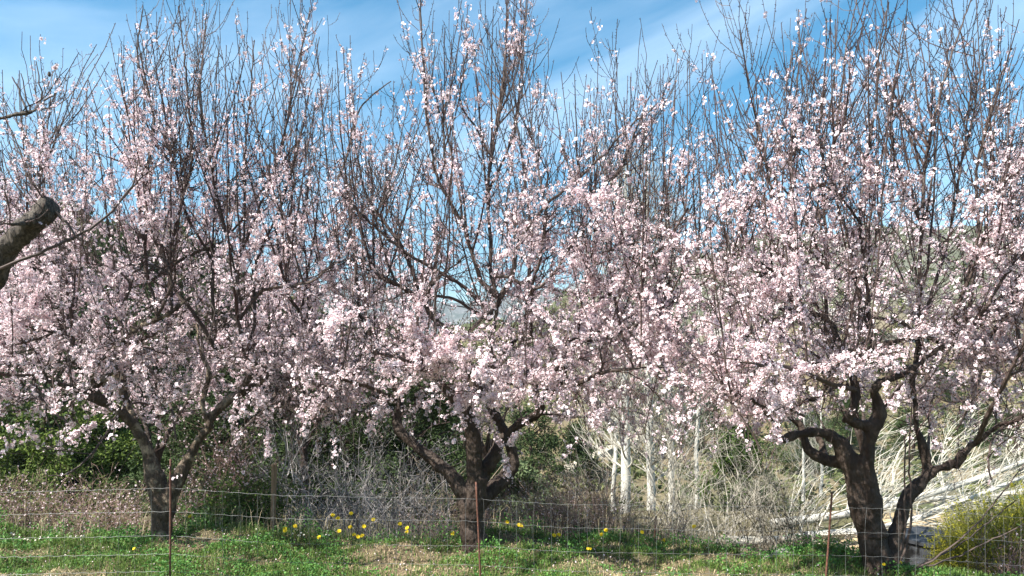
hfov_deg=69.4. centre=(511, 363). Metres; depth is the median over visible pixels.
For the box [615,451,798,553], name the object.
pale shrub
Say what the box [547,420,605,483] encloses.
bush
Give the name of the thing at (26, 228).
almond tree
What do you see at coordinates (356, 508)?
bare shrub
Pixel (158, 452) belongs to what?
almond tree
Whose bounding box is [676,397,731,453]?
pine tree
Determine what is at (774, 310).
boulder
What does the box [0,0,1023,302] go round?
sky
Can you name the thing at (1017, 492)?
feathery bush
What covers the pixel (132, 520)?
twiggy shrub
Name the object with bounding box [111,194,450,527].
almond tree
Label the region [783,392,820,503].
poplar tree
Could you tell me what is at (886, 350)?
pine tree
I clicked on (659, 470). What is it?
poplar tree
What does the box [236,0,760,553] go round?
almond tree
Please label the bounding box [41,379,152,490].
bush
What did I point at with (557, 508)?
dry bush
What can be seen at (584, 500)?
dry bush
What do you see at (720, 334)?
boulder
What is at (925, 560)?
wiry bush
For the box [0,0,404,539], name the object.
almond tree
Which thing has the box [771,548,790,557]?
rock
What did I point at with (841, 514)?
fallen poplar
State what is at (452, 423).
bush
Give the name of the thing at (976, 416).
pine tree
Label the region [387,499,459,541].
dry bush
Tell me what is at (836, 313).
boulder
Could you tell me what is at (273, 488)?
wooden stake
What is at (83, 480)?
twiggy shrub
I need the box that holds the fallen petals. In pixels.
[2,527,949,575]
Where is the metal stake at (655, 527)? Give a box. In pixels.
[654,516,656,542]
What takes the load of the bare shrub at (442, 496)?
on the ground at (424, 556)
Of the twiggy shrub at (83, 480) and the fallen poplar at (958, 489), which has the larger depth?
the fallen poplar at (958, 489)
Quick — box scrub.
[1,197,1023,517]
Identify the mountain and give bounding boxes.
[291,254,710,334]
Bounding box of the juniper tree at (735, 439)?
[690,421,785,512]
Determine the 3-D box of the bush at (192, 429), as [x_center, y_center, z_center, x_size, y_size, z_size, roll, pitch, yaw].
[-6.178,1.672,16.841,4.365,4.159,4.203,0,0,3]
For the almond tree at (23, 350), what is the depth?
12.04 m
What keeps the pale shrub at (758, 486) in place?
on the ground at (424, 556)
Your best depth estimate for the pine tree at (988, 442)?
40.10 m
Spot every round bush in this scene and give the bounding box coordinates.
[490,455,546,517]
[491,471,575,519]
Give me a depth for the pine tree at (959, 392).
57.61 m
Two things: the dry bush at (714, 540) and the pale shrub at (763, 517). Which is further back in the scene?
the pale shrub at (763, 517)
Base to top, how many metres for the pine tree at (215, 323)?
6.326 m
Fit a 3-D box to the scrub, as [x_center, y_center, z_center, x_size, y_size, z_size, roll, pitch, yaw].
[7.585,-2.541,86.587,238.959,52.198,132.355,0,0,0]
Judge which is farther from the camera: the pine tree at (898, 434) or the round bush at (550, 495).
the pine tree at (898, 434)
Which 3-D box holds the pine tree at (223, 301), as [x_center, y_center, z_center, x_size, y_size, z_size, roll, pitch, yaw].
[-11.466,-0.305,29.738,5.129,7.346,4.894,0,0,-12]
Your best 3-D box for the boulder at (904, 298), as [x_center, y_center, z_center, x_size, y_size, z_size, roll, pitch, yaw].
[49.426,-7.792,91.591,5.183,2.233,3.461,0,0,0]
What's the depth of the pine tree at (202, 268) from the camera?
36.74 m
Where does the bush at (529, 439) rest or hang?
on the ground at (424, 556)
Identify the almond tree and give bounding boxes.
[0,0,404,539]
[0,34,165,291]
[0,144,328,464]
[0,150,140,418]
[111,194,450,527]
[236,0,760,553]
[289,120,684,523]
[630,0,1023,575]
[667,140,1022,450]
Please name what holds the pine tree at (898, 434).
on the ground at (424, 556)
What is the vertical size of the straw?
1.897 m
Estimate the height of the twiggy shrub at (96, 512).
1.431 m
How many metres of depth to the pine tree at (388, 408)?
26.64 m
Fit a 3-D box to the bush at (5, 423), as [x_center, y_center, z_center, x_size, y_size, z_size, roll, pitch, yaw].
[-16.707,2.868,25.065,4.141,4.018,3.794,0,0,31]
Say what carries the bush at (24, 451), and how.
on the ground at (424, 556)
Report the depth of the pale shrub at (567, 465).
13.88 m
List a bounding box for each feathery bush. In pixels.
[920,479,1023,575]
[990,475,1023,543]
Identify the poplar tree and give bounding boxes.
[545,55,692,512]
[565,243,645,510]
[578,87,708,510]
[611,148,714,512]
[674,233,730,509]
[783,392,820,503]
[800,394,836,495]
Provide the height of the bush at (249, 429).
4.159 m
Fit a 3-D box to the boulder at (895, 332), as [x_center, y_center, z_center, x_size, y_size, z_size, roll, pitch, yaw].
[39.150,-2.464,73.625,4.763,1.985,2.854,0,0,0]
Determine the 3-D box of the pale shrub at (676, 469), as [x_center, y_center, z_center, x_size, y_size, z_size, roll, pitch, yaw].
[3.394,1.929,15.204,3.868,2.884,3.167,0,0,41]
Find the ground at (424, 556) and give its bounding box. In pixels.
[0,206,1023,575]
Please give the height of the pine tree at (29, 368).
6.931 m
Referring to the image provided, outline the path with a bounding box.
[555,434,645,470]
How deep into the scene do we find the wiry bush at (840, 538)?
8.72 m
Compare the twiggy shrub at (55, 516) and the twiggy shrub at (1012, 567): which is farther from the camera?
the twiggy shrub at (55, 516)
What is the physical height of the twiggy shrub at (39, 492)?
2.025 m
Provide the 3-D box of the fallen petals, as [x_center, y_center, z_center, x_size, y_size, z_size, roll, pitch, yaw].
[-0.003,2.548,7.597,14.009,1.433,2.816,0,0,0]
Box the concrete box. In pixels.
[902,526,957,567]
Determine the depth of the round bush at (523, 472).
17.42 m
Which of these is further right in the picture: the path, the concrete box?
the concrete box
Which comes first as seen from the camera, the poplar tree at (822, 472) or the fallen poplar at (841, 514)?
the fallen poplar at (841, 514)
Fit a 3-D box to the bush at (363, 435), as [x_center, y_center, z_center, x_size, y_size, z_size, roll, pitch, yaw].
[-3.812,1.755,17.152,3.853,3.812,4.001,0,0,-44]
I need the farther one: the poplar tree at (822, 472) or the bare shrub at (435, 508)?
the poplar tree at (822, 472)
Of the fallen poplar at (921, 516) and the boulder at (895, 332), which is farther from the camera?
the boulder at (895, 332)
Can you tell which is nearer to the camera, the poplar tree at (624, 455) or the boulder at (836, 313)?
the poplar tree at (624, 455)
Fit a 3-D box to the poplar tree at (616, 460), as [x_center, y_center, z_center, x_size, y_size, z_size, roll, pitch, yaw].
[3.627,0.090,26.093,3.179,11.544,3.069,0,0,32]
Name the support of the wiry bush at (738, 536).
on the ground at (424, 556)
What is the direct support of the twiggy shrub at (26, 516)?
on the ground at (424, 556)
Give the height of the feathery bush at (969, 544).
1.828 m
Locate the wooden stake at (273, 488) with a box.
[270,464,276,532]
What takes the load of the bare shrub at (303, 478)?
on the ground at (424, 556)
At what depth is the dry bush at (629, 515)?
9.96 m
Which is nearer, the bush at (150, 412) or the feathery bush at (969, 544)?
the feathery bush at (969, 544)
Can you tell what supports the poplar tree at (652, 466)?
on the ground at (424, 556)
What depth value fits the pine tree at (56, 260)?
37.71 m
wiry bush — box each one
[698,464,782,555]
[710,461,824,554]
[759,468,847,544]
[811,470,858,549]
[902,544,962,568]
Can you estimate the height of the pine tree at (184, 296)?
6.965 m
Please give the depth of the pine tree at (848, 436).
44.44 m
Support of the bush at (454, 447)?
on the ground at (424, 556)
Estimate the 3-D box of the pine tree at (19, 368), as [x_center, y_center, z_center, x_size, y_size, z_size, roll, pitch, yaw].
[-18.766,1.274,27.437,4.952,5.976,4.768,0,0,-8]
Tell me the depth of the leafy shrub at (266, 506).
9.68 m
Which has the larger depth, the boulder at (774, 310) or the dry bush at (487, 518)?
the boulder at (774, 310)
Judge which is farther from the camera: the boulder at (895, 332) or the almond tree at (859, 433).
the boulder at (895, 332)
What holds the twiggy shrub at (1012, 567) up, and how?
on the ground at (424, 556)
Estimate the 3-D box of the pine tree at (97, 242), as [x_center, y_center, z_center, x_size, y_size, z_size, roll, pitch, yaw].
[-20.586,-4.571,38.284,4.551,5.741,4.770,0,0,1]
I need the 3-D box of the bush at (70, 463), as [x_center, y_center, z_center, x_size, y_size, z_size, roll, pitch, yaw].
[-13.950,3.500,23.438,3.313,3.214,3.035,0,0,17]
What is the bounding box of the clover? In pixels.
[0,505,1021,575]
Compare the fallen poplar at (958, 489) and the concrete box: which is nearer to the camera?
the concrete box
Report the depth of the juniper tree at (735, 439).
23.70 m
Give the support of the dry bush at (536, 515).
on the ground at (424, 556)
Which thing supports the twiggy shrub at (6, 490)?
on the ground at (424, 556)
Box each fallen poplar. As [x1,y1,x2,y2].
[725,425,1023,550]
[769,398,1023,528]
[883,423,1023,512]
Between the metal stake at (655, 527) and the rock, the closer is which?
the rock
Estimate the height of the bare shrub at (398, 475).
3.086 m
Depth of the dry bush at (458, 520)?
10.45 m
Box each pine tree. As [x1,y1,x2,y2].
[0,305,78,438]
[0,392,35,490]
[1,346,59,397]
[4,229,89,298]
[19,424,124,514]
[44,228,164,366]
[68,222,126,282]
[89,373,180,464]
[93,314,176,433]
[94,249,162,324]
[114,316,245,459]
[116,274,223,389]
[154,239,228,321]
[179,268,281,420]
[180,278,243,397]
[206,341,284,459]
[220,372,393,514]
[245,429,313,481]
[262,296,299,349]
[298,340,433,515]
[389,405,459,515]
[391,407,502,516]
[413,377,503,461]
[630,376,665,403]
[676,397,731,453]
[761,411,842,470]
[822,396,884,446]
[863,330,911,369]
[876,415,950,460]
[920,366,963,395]
[947,401,1000,438]
[970,406,1023,470]
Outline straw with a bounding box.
[0,498,975,575]
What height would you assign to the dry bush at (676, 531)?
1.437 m
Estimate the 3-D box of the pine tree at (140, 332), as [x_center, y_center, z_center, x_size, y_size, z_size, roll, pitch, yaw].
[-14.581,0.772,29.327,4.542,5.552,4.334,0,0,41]
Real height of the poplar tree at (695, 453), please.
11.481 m
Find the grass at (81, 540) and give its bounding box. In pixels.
[0,517,1023,575]
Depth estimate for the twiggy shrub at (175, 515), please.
9.84 m
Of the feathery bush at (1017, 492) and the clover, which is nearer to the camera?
the clover
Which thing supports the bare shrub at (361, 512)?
on the ground at (424, 556)
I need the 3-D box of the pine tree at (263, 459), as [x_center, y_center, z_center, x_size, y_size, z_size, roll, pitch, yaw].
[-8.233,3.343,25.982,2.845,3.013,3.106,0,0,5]
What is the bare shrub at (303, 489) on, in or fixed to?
on the ground at (424, 556)
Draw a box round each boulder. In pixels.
[699,328,748,340]
[749,304,783,316]
[828,308,857,325]
[883,331,926,342]
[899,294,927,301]
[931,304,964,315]
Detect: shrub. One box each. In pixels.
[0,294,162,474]
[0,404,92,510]
[0,456,113,533]
[0,465,90,531]
[0,469,48,529]
[9,468,128,535]
[40,462,148,535]
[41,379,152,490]
[45,473,150,536]
[90,475,191,536]
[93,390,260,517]
[119,368,318,526]
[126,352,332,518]
[133,476,249,533]
[174,482,266,531]
[179,452,308,530]
[224,372,381,537]
[255,404,410,535]
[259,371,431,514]
[286,426,429,540]
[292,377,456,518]
[302,433,454,542]
[325,396,465,540]
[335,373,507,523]
[342,427,498,539]
[358,450,515,540]
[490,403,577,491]
[533,425,685,533]
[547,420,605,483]
[569,392,751,526]
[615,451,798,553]
[679,416,839,550]
[723,453,845,549]
[940,487,1023,575]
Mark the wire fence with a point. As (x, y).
(725, 530)
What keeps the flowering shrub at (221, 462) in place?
on the ground at (424, 556)
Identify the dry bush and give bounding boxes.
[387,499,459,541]
[435,485,518,537]
[442,465,536,533]
[485,462,582,535]
[500,454,612,537]
[524,462,637,534]
[546,453,643,536]
[564,469,682,537]
[604,482,707,542]
[667,522,741,550]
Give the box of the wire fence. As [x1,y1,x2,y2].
[0,459,1023,575]
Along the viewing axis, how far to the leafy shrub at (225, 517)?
9.38 m
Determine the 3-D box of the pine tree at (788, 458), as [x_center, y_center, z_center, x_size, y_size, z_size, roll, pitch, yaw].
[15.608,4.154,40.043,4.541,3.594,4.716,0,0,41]
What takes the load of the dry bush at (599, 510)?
on the ground at (424, 556)
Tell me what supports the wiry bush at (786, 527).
on the ground at (424, 556)
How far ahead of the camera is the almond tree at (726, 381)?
6.88 m
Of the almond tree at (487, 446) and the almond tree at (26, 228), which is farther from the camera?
the almond tree at (487, 446)

